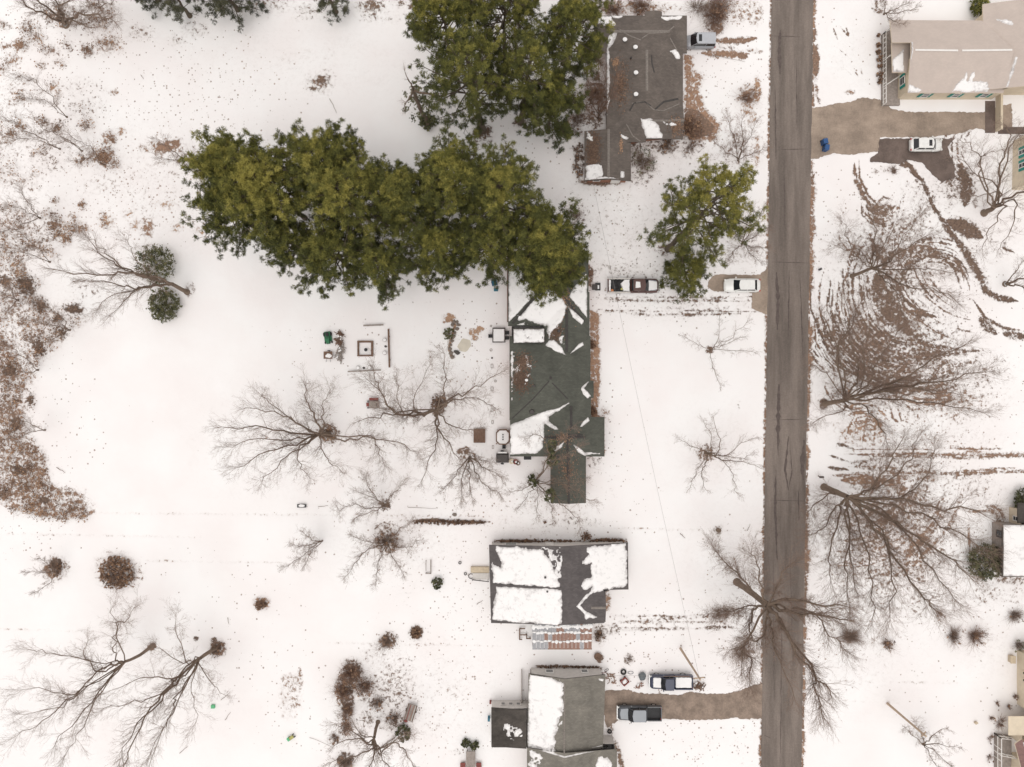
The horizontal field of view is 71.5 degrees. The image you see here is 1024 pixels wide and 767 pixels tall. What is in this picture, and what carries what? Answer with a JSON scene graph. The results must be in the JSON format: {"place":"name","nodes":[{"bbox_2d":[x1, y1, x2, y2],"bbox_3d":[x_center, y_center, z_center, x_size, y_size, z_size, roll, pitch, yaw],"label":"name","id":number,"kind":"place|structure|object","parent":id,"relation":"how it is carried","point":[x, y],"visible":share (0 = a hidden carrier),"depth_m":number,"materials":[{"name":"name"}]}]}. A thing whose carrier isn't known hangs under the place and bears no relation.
{"place":"outdoors","nodes":[
{"label":"outdoors","id":0,"kind":"place"},
{"bbox_2d":[471,566,488,581],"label":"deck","id":1,"kind":"structure","parent":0,"point":[480,572],"depth_m":96.50,"materials":[{"name":"beige wood"}]},
{"bbox_2d":[0,0,1023,766],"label":"ground","id":2,"kind":"structure","parent":0,"point":[132,404],"depth_m":97.01,"materials":[{"name":"snow"}]},
{"bbox_2d":[0,273,23,315],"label":"bare sapling","id":3,"kind":"object","parent":2,"relation":"on","point":[11,288],"visible":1,"depth_m":92.93,"materials":[{"name":"brown plant"}]},
{"bbox_2d":[0,335,39,380],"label":"bare sapling","id":4,"kind":"object","parent":2,"relation":"on","point":[21,368],"visible":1,"depth_m":90.95,"materials":[{"name":"brown plant"}]},
{"bbox_2d":[0,178,42,240],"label":"bare sapling","id":5,"kind":"object","parent":2,"relation":"on","point":[23,210],"visible":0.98,"depth_m":90.14,"materials":[{"name":"brown plant"}]},
{"bbox_2d":[0,400,45,445],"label":"bare sapling","id":6,"kind":"object","parent":2,"relation":"on","point":[26,428],"visible":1,"depth_m":90.68,"materials":[{"name":"brown plant"}]},
{"bbox_2d":[0,225,50,263],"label":"bare sapling","id":7,"kind":"object","parent":2,"relation":"on","point":[17,250],"visible":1,"depth_m":89.56,"materials":[{"name":"brown plant"}]},
{"bbox_2d":[0,107,60,149],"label":"bare sapling","id":8,"kind":"object","parent":2,"relation":"on","point":[30,134],"visible":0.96,"depth_m":89.30,"materials":[{"name":"brown plant"}]},
{"bbox_2d":[3,68,67,117],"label":"bare sapling","id":9,"kind":"object","parent":2,"relation":"on","point":[28,81],"visible":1,"depth_m":87.72,"materials":[{"name":"brown plant"}]},
{"bbox_2d":[19,556,57,595],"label":"bare tree","id":10,"kind":"object","parent":2,"relation":"on","point":[50,568],"visible":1,"depth_m":93.04,"materials":[{"name":"brown plant"}]},
{"bbox_2d":[15,290,70,352],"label":"bare sapling","id":11,"kind":"object","parent":2,"relation":"on","point":[38,320],"visible":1,"depth_m":90.25,"materials":[{"name":"brown plant"}]},
{"bbox_2d":[24,108,82,153],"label":"bare sapling","id":12,"kind":"object","parent":2,"relation":"on","point":[60,141],"visible":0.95,"depth_m":89.92,"materials":[{"name":"brown plant"}]},
{"bbox_2d":[0,0,120,524],"bbox_3d":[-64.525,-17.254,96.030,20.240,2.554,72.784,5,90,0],"label":"undergrowth","id":13,"kind":"object","parent":2,"relation":"on","point":[36,306],"visible":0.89,"depth_m":96.57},
{"bbox_2d":[8,0,126,37],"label":"bare tree","id":14,"kind":"object","parent":2,"relation":"on","point":[60,15],"visible":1,"depth_m":89.84,"materials":[{"name":"brown plant"}]},
{"bbox_2d":[0,585,154,766],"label":"bare tree","id":15,"kind":"object","parent":2,"relation":"on","point":[113,672],"visible":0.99,"depth_m":84.11,"materials":[{"name":"brown plant"}]},
{"bbox_2d":[56,125,105,167],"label":"bare sapling","id":16,"kind":"object","parent":2,"relation":"on","point":[89,145],"visible":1,"depth_m":91.12,"materials":[{"name":"brown plant"}]},
{"bbox_2d":[31,214,189,328],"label":"bare tree","id":17,"kind":"object","parent":2,"relation":"on","point":[154,278],"visible":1,"depth_m":85.65,"materials":[{"name":"brown plant"}]},
{"bbox_2d":[94,550,133,602],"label":"brown shrub","id":18,"kind":"object","parent":2,"relation":"on","point":[119,573],"visible":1,"depth_m":96.46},
{"bbox_2d":[133,244,175,284],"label":"evergreen bush","id":19,"kind":"object","parent":2,"relation":"on","point":[160,253],"visible":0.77,"depth_m":95.60,"materials":[{"name":"green plant"}]},
{"bbox_2d":[135,0,177,19],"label":"pine tree","id":20,"kind":"object","parent":2,"relation":"on","point":[152,5],"visible":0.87,"depth_m":95.01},
{"bbox_2d":[78,597,237,766],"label":"bare tree","id":21,"kind":"object","parent":2,"relation":"on","point":[172,685],"visible":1,"depth_m":86.71,"materials":[{"name":"brown plant"}]},
{"bbox_2d":[146,286,182,322],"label":"evergreen bush","id":22,"kind":"object","parent":2,"relation":"on","point":[165,305],"visible":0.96,"depth_m":95.81,"materials":[{"name":"green plant"}]},
{"bbox_2d":[144,131,203,187],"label":"bare sapling","id":23,"kind":"object","parent":2,"relation":"on","point":[156,157],"visible":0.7,"depth_m":92.06,"materials":[{"name":"brown plant"}]},
{"bbox_2d":[160,0,202,24],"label":"pine tree","id":24,"kind":"object","parent":2,"relation":"on","point":[180,8],"visible":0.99,"depth_m":93.89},
{"bbox_2d":[180,176,266,260],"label":"pine tree","id":25,"kind":"object","parent":2,"relation":"on","point":[203,204],"visible":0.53,"depth_m":83.58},
{"bbox_2d":[178,125,283,222],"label":"pine tree","id":26,"kind":"object","parent":2,"relation":"on","point":[206,163],"visible":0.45,"depth_m":79.98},
{"bbox_2d":[193,0,270,32],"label":"pine tree","id":27,"kind":"object","parent":2,"relation":"on","point":[219,7],"visible":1,"depth_m":94.27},
{"bbox_2d":[214,133,320,251],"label":"pine tree","id":28,"kind":"object","parent":2,"relation":"on","point":[256,179],"visible":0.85,"depth_m":78.89,"materials":[{"name":"plant"}]},
{"bbox_2d":[252,207,337,277],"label":"pine tree","id":29,"kind":"object","parent":2,"relation":"on","point":[278,249],"visible":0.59,"depth_m":84.14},
{"bbox_2d":[277,528,324,572],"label":"bare tree","id":30,"kind":"object","parent":2,"relation":"on","point":[309,547],"visible":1,"depth_m":92.02,"materials":[{"name":"brown plant"}]},
{"bbox_2d":[199,362,431,498],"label":"bare tree","id":31,"kind":"object","parent":2,"relation":"on","point":[314,435],"visible":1,"depth_m":88.37,"materials":[{"name":"brown plant"}]},
{"bbox_2d":[269,117,366,217],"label":"pine tree","id":32,"kind":"object","parent":2,"relation":"on","point":[305,148],"visible":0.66,"depth_m":78.54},
{"bbox_2d":[314,0,349,26],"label":"pine tree","id":33,"kind":"object","parent":2,"relation":"on","point":[324,3],"visible":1,"depth_m":93.87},
{"bbox_2d":[288,210,383,299],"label":"pine tree","id":34,"kind":"object","parent":2,"relation":"on","point":[321,254],"visible":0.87,"depth_m":83.54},
{"bbox_2d":[327,680,354,706],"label":"brown shrub","id":35,"kind":"object","parent":2,"relation":"on","point":[344,693],"visible":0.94,"depth_m":96.18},
{"bbox_2d":[291,136,400,254],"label":"pine tree","id":36,"kind":"object","parent":2,"relation":"on","point":[328,194],"visible":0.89,"depth_m":78.62,"materials":[{"name":"plant"}]},
{"bbox_2d":[335,662,370,694],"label":"brown shrub","id":37,"kind":"object","parent":2,"relation":"on","point":[350,672],"visible":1,"depth_m":96.02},
{"bbox_2d":[353,677,379,700],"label":"brown shrub","id":38,"kind":"object","parent":2,"relation":"on","point":[367,685],"visible":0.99,"depth_m":96.19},
{"bbox_2d":[330,468,411,529],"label":"bare tree","id":39,"kind":"object","parent":2,"relation":"on","point":[375,497],"visible":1,"depth_m":91.44,"materials":[{"name":"brown plant"}]},
{"bbox_2d":[320,708,424,766],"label":"bare tree","id":40,"kind":"object","parent":2,"relation":"on","point":[376,747],"visible":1,"depth_m":89.82,"materials":[{"name":"brown plant"}]},
{"bbox_2d":[343,227,417,309],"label":"pine tree","id":41,"kind":"object","parent":2,"relation":"on","point":[378,262],"visible":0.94,"depth_m":84.43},
{"bbox_2d":[337,513,426,589],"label":"bare tree","id":42,"kind":"object","parent":2,"relation":"on","point":[389,545],"visible":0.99,"depth_m":92.29,"materials":[{"name":"brown plant"}]},
{"bbox_2d":[371,531,404,552],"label":"brown shrub","id":43,"kind":"object","parent":2,"relation":"on","point":[384,541],"visible":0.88,"depth_m":96.46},
{"bbox_2d":[362,158,450,247],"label":"pine tree","id":44,"kind":"object","parent":2,"relation":"on","point":[394,182],"visible":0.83,"depth_m":80.23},
{"bbox_2d":[403,703,416,721],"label":"bench","id":45,"kind":"object","parent":2,"relation":"on","point":[411,711],"visible":1,"depth_m":96.50,"materials":[{"name":"wood"}]},
{"bbox_2d":[400,61,444,131],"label":"ivy clad tree","id":46,"kind":"object","parent":2,"relation":"on","point":[427,121],"visible":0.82,"depth_m":92.09,"materials":[{"name":"green plant"}]},
{"bbox_2d":[393,209,475,292],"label":"pine tree","id":47,"kind":"object","parent":2,"relation":"on","point":[429,238],"visible":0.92,"depth_m":84.39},
{"bbox_2d":[349,335,520,490],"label":"bare tree","id":48,"kind":"object","parent":2,"relation":"on","point":[417,410],"visible":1,"depth_m":88.25,"materials":[{"name":"brown plant"}]},
{"bbox_2d":[401,0,493,79],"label":"pine tree","id":49,"kind":"object","parent":2,"relation":"on","point":[422,30],"visible":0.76,"depth_m":82.33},
{"bbox_2d":[411,519,485,525],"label":"hedge","id":50,"kind":"object","parent":2,"relation":"on","point":[453,522],"visible":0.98,"depth_m":96.68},
{"bbox_2d":[413,125,506,235],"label":"pine tree","id":51,"kind":"object","parent":2,"relation":"on","point":[443,164],"visible":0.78,"depth_m":79.13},
{"bbox_2d":[407,14,525,140],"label":"pine tree","id":52,"kind":"object","parent":2,"relation":"on","point":[464,47],"visible":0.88,"depth_m":79.69,"materials":[{"name":"plant"}]},
{"bbox_2d":[436,454,508,512],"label":"bare tree","id":53,"kind":"object","parent":2,"relation":"on","point":[475,472],"visible":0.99,"depth_m":90.78,"materials":[{"name":"brown plant"}]},
{"bbox_2d":[452,215,520,288],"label":"pine tree","id":54,"kind":"object","parent":2,"relation":"on","point":[499,252],"visible":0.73,"depth_m":83.31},
{"bbox_2d":[492,328,504,342],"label":"patio table","id":55,"kind":"object","parent":2,"relation":"on","point":[498,335],"visible":1,"depth_m":96.12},
{"bbox_2d":[452,132,551,250],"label":"pine tree","id":56,"kind":"object","parent":2,"relation":"on","point":[511,175],"visible":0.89,"depth_m":79.50,"materials":[{"name":"plant"}]},
{"bbox_2d":[496,429,509,444],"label":"garden table","id":57,"kind":"object","parent":2,"relation":"on","point":[502,436],"visible":1,"depth_m":96.06,"materials":[{"name":"plastic"}]},
{"bbox_2d":[458,0,548,80],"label":"pine tree","id":58,"kind":"object","parent":2,"relation":"on","point":[521,11],"visible":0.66,"depth_m":82.75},
{"bbox_2d":[475,16,585,136],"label":"pine tree","id":59,"kind":"object","parent":2,"relation":"on","point":[530,46],"visible":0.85,"depth_m":80.30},
{"bbox_2d":[497,197,593,293],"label":"pine tree","id":60,"kind":"object","parent":2,"relation":"on","point":[538,237],"visible":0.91,"depth_m":81.31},
{"bbox_2d":[512,69,589,155],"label":"pine tree","id":61,"kind":"object","parent":2,"relation":"on","point":[563,128],"visible":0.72,"depth_m":86.16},
{"bbox_2d":[501,421,601,538],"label":"bare tree","id":62,"kind":"object","parent":2,"relation":"on","point":[551,491],"visible":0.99,"depth_m":90.84,"materials":[{"name":"brown plant"}]},
{"bbox_2d":[516,231,589,307],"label":"pine tree","id":63,"kind":"object","parent":2,"relation":"on","point":[570,268],"visible":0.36,"depth_m":86.75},
{"bbox_2d":[491,667,616,766],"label":"cottage","id":64,"kind":"structure","parent":2,"relation":"on","point":[565,721],"depth_m":93.80,"materials":[{"name":"grey stone"}]},
{"bbox_2d":[507,251,603,503],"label":"ranch house","id":65,"kind":"structure","parent":2,"relation":"on","point":[551,390],"depth_m":93.53,"materials":[{"name":"grey"}]},
{"bbox_2d":[489,541,627,624],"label":"gabled house","id":66,"kind":"structure","parent":2,"relation":"on","point":[557,583],"depth_m":92.97,"materials":[{"name":"grey"}]},
{"bbox_2d":[524,0,615,85],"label":"pine tree","id":67,"kind":"object","parent":2,"relation":"on","point":[563,14],"visible":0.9,"depth_m":82.15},
{"bbox_2d":[575,53,621,119],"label":"bare tree","id":68,"kind":"object","parent":2,"relation":"on","point":[602,106],"visible":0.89,"depth_m":90.89,"materials":[{"name":"brown plant"}]},
{"bbox_2d":[607,277,658,293],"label":"pickup truck","id":69,"kind":"object","parent":2,"relation":"on","point":[638,285],"visible":0.99,"depth_m":95.85,"materials":[{"name":"white paint"}]},
{"bbox_2d":[584,10,686,183],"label":"brick house","id":70,"kind":"structure","parent":2,"relation":"on","point":[647,51],"depth_m":93.69,"materials":[{"name":"beige"}]},
{"bbox_2d":[626,0,654,15],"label":"brown shrub","id":71,"kind":"object","parent":2,"relation":"on","point":[639,4],"visible":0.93,"depth_m":96.44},
{"bbox_2d":[631,139,661,174],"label":"brown shrub","id":72,"kind":"object","parent":2,"relation":"on","point":[641,159],"visible":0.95,"depth_m":96.33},
{"bbox_2d":[649,673,692,691],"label":"pickup truck","id":73,"kind":"object","parent":2,"relation":"on","point":[673,682],"visible":1,"depth_m":95.90,"materials":[{"name":"white paint"}]},
{"bbox_2d":[658,242,714,303],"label":"pine tree","id":74,"kind":"object","parent":2,"relation":"on","point":[697,267],"visible":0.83,"depth_m":91.13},
{"bbox_2d":[683,112,705,145],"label":"brown shrub","id":75,"kind":"object","parent":2,"relation":"on","point":[689,124],"visible":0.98,"depth_m":96.22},
{"bbox_2d":[687,32,715,49],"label":"minivan","id":76,"kind":"object","parent":2,"relation":"on","point":[702,40],"visible":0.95,"depth_m":95.36,"materials":[{"name":"silver metal"}]},
{"bbox_2d":[637,153,768,278],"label":"pine tree","id":77,"kind":"object","parent":2,"relation":"on","point":[698,194],"visible":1,"depth_m":81.58,"materials":[{"name":"plant"}]},
{"bbox_2d":[697,0,740,31],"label":"brown shrub","id":78,"kind":"object","parent":2,"relation":"on","point":[717,12],"visible":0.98,"depth_m":95.93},
{"bbox_2d":[674,413,768,501],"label":"bare tree","id":79,"kind":"object","parent":2,"relation":"on","point":[715,455],"visible":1,"depth_m":91.54,"materials":[{"name":"brown plant"}]},
{"bbox_2d":[681,304,765,390],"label":"bare tree","id":80,"kind":"object","parent":2,"relation":"on","point":[722,345],"visible":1,"depth_m":91.99,"materials":[{"name":"brown plant"}]},
{"bbox_2d":[707,107,769,160],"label":"bare tree","id":81,"kind":"object","parent":2,"relation":"on","point":[742,142],"visible":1,"depth_m":91.74,"materials":[{"name":"brown plant"}]},
{"bbox_2d":[733,83,762,105],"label":"brown shrub","id":82,"kind":"object","parent":2,"relation":"on","point":[745,99],"visible":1,"depth_m":96.32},
{"bbox_2d":[725,199,775,265],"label":"bare tree","id":83,"kind":"object","parent":2,"relation":"on","point":[757,247],"visible":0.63,"depth_m":92.47,"materials":[{"name":"brown plant"}]},
{"bbox_2d":[693,528,873,740],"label":"bare tree","id":84,"kind":"object","parent":2,"relation":"on","point":[748,589],"visible":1,"depth_m":83.58,"materials":[{"name":"brown plant"}]},
{"bbox_2d":[834,625,876,649],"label":"brown shrub","id":85,"kind":"object","parent":2,"relation":"on","point":[852,638],"visible":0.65,"depth_m":96.49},
{"bbox_2d":[880,0,922,25],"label":"bare tree","id":86,"kind":"object","parent":2,"relation":"on","point":[917,6],"visible":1,"depth_m":92.71,"materials":[{"name":"brown plant"}]},
{"bbox_2d":[788,420,1015,652],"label":"bare tree","id":87,"kind":"object","parent":2,"relation":"on","point":[856,500],"visible":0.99,"depth_m":84.86,"materials":[{"name":"brown plant"}]},
{"bbox_2d":[819,194,985,343],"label":"bare tree","id":88,"kind":"object","parent":2,"relation":"on","point":[881,264],"visible":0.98,"depth_m":87.13,"materials":[{"name":"brown plant"}]},
{"bbox_2d":[791,273,1015,463],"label":"bare tree","id":89,"kind":"object","parent":2,"relation":"on","point":[847,397],"visible":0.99,"depth_m":86.38,"materials":[{"name":"brown plant"}]},
{"bbox_2d":[870,138,954,181],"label":"parking pad","id":90,"kind":"object","parent":2,"relation":"on","point":[939,166],"visible":0.89,"depth_m":96.99,"materials":[{"name":"concrete"}]},
{"bbox_2d":[909,136,942,151],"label":"hatchback","id":91,"kind":"object","parent":90,"relation":"on","point":[920,145],"visible":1,"depth_m":95.96,"materials":[{"name":"white paint"}]},
{"bbox_2d":[898,715,965,766],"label":"bare tree","id":92,"kind":"object","parent":2,"relation":"on","point":[924,744],"visible":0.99,"depth_m":92.83,"materials":[{"name":"brown plant"}]},
{"bbox_2d":[881,0,1023,105],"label":"two gabled house","id":93,"kind":"structure","parent":2,"relation":"on","point":[981,57],"depth_m":93.17,"materials":[{"name":"beige"}]},
{"bbox_2d":[930,111,1023,267],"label":"bare tree","id":94,"kind":"object","parent":2,"relation":"on","point":[994,205],"visible":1,"depth_m":88.81,"materials":[{"name":"brown plant"}]},
{"bbox_2d":[969,0,989,16],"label":"evergreen bush","id":95,"kind":"object","parent":2,"relation":"on","point":[976,8],"visible":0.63,"depth_m":96.07,"materials":[{"name":"green plant"}]},
{"bbox_2d":[966,626,994,652],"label":"brown shrub","id":96,"kind":"object","parent":2,"relation":"on","point":[976,634],"visible":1,"depth_m":96.36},
{"bbox_2d":[965,542,1001,581],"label":"evergreen bush","id":97,"kind":"object","parent":2,"relation":"on","point":[980,573],"visible":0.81,"depth_m":95.54,"materials":[{"name":"green plant"}]},
{"bbox_2d":[994,733,1016,766],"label":"timber deck","id":98,"kind":"structure","parent":2,"relation":"on","point":[1002,750],"depth_m":96.50,"materials":[{"name":"brown wood"}]},
{"bbox_2d":[992,503,1023,576],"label":"white roofed house","id":99,"kind":"structure","parent":2,"relation":"on","point":[1013,538],"depth_m":93.98,"materials":[{"name":"beige"}]},
{"bbox_2d":[1002,254,1023,291],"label":"bare tree","id":100,"kind":"object","parent":2,"relation":"on","point":[1008,283],"visible":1,"depth_m":93.91,"materials":[{"name":"brown plant"}]},
{"bbox_2d":[1008,650,1023,766],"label":"cream cottage","id":101,"kind":"structure","parent":2,"relation":"on","point":[1016,728],"depth_m":95.17,"materials":[{"name":"beige"}]},
{"bbox_2d":[1012,136,1023,189],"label":"cream house","id":102,"kind":"structure","parent":2,"relation":"on","point":[1018,171],"depth_m":95.79,"materials":[{"name":"beige"}]},
{"bbox_2d":[532,624,592,649],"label":"pergola","id":103,"kind":"object","parent":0,"point":[566,637],"visible":0.93,"depth_m":94.58,"materials":[{"name":"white wood"}]},
{"bbox_2d":[604,683,761,726],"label":"driveway","id":104,"kind":"structure","parent":0,"point":[693,706],"depth_m":96.98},
{"bbox_2d":[617,703,661,722],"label":"pickup truck","id":105,"kind":"object","parent":104,"relation":"on","point":[641,713],"visible":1,"depth_m":95.88,"materials":[{"name":"paint"}]},
{"bbox_2d":[707,268,767,314],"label":"driveway","id":106,"kind":"structure","parent":0,"point":[759,299],"depth_m":96.98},
{"bbox_2d":[723,277,759,292],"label":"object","id":107,"kind":"object","parent":106,"relation":"on","point":[736,285],"visible":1,"depth_m":96.01,"materials":[{"name":"white paint"}]},
{"bbox_2d":[761,0,813,766],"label":"road","id":108,"kind":"structure","parent":0,"point":[791,76],"depth_m":96.95,"materials":[{"name":"asphalt"}]},
{"bbox_2d":[811,97,1012,158],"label":"driveway","id":109,"kind":"structure","parent":0,"point":[860,125],"depth_m":96.98,"materials":[{"name":"concrete"}]},
{"bbox_2d":[995,94,1002,131],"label":"garden wall","id":110,"kind":"structure","parent":109,"relation":"on","point":[999,104],"depth_m":96.19,"materials":[{"name":"beige"}]},
{"bbox_2d":[985,101,1023,133],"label":"path","id":111,"kind":"structure","parent":0,"point":[989,111],"depth_m":96.97,"materials":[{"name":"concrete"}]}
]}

